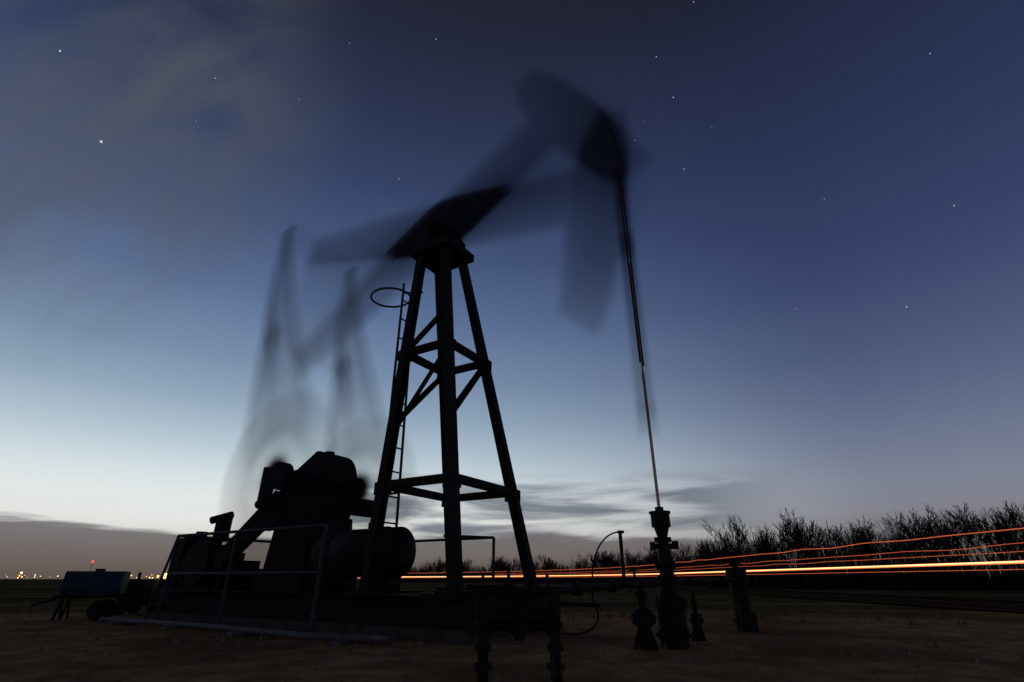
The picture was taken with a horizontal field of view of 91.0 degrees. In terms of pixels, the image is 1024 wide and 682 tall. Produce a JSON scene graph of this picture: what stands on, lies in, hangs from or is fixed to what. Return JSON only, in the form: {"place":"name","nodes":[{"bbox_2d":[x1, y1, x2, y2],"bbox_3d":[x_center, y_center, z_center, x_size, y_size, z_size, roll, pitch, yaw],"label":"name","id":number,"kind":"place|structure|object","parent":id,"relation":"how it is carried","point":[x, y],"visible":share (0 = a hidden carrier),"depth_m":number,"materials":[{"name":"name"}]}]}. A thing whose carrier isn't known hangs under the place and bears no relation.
{"place":"outdoors","nodes":[
{"label":"outdoors","id":0,"kind":"place"},
{"bbox_2d":[0,579,1023,681],"bbox_3d":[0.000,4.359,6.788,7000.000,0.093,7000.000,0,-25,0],"label":"ground","id":1,"kind":"structure","parent":0,"point":[33,664],"depth_m":8.21,"materials":[{"name":"brown soil"}]},
{"bbox_2d":[31,569,130,620],"bbox_3d":[-12.130,7.135,14.206,2.108,1.300,1.220,11,-28,-22],"label":"tank trailer","id":2,"kind":"object","parent":1,"relation":"on","point":[100,583],"visible":0.97,"depth_m":14.04,"materials":[{"name":"blue paint"}]},
{"bbox_2d":[5,561,166,579],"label":"distant town lights","id":3,"kind":"object","parent":1,"relation":"on","point":[92,562],"visible":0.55,"depth_m":543.09,"materials":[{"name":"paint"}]},
{"bbox_2d":[114,572,164,614],"bbox_3d":[-11.900,8.234,16.460,1.600,1.220,1.060,4,-26,-9],"label":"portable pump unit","id":4,"kind":"object","parent":1,"relation":"on","point":[138,589],"visible":0.5,"depth_m":16.16,"materials":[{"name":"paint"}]},
{"bbox_2d":[99,617,393,644],"bbox_3d":[-6.383,6.179,10.817,10.006,0.172,0.600,-14,-29,28],"label":"ground pipe","id":5,"kind":"object","parent":1,"relation":"on","point":[239,631],"visible":0.94,"depth_m":10.08,"materials":[{"name":"grey metal"}]},
{"bbox_2d":[143,523,494,631],"bbox_3d":[-4.905,6.290,13.266,7.476,2.166,4.884,-14,-29,28],"label":"guard rail fence","id":6,"kind":"object","parent":1,"relation":"on","point":[229,573],"visible":0.76,"depth_m":12.20,"materials":[{"name":"grey metal"}]},
{"bbox_2d":[146,109,659,644],"bbox_3d":[-3.513,-0.630,15.612,16.858,16.683,3.800,-14,-29,28],"label":"pumpjack","id":7,"kind":"object","parent":1,"relation":"on","point":[376,557],"visible":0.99,"depth_m":13.16,"materials":[{"name":"metal"}]},
{"bbox_2d":[474,570,599,681],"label":"manifold stand","id":8,"kind":"object","parent":1,"relation":"on","point":[501,615],"visible":1,"depth_m":5.66,"materials":[{"name":"paint"}]},
{"bbox_2d":[625,588,659,650],"bbox_3d":[2.180,4.601,8.429,0.446,1.115,0.351,15,-29,-29],"label":"gate valve","id":9,"kind":"object","parent":1,"relation":"on","point":[643,618],"visible":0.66,"depth_m":8.30,"materials":[{"name":"paint"}]},
{"bbox_2d":[649,507,692,649],"bbox_3d":[2.806,4.232,9.116,0.620,2.340,0.620,0,-25,0],"label":"wellhead","id":10,"kind":"object","parent":1,"relation":"on","point":[671,605],"visible":0.95,"depth_m":8.85,"materials":[{"name":"paint"}]},
{"bbox_2d":[530,530,736,634],"bbox_3d":[2.476,4.109,8.701,0.486,1.377,7.504,-19,-31,35],"label":"flow line","id":11,"kind":"object","parent":10,"relation":"attached to","point":[581,588],"visible":0.91,"depth_m":7.71,"materials":[{"name":"paint"}]},
{"bbox_2d":[687,592,706,640],"bbox_3d":[3.385,5.132,9.299,0.330,0.892,0.224,0,-25,0],"label":"gate valve","id":12,"kind":"object","parent":1,"relation":"on","point":[696,620],"visible":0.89,"depth_m":9.22,"materials":[{"name":"paint"}]},
{"bbox_2d":[401,521,1023,590],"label":"roadside brush","id":13,"kind":"object","parent":1,"relation":"on","point":[929,578],"visible":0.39,"depth_m":56.11,"materials":[{"name":"black plant"}]},
{"bbox_2d":[404,500,1023,590],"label":"bare tree row","id":14,"kind":"object","parent":1,"relation":"on","point":[999,537],"visible":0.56,"depth_m":55.59,"materials":[{"name":"black plant"}]},
{"bbox_2d":[725,559,759,631],"bbox_3d":[5.021,5.632,11.097,0.519,1.500,0.692,-12,-28,23],"label":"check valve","id":15,"kind":"object","parent":1,"relation":"on","point":[745,619],"visible":0.83,"depth_m":11.01,"materials":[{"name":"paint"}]},
{"bbox_2d":[0,0,1023,578],"label":"sky","id":16,"kind":"structure","parent":0,"point":[830,337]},
{"bbox_2d":[401,528,1023,577],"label":"vehicle light trails","id":17,"kind":"object","parent":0,"point":[951,564],"visible":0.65,"depth_m":30.10,"materials":[{"name":"orange"}]},
{"bbox_2d":[431,582,1023,611],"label":"road","id":18,"kind":"structure","parent":0,"point":[995,604],"depth_m":27.60,"materials":[{"name":"black asphalt"}]}
]}

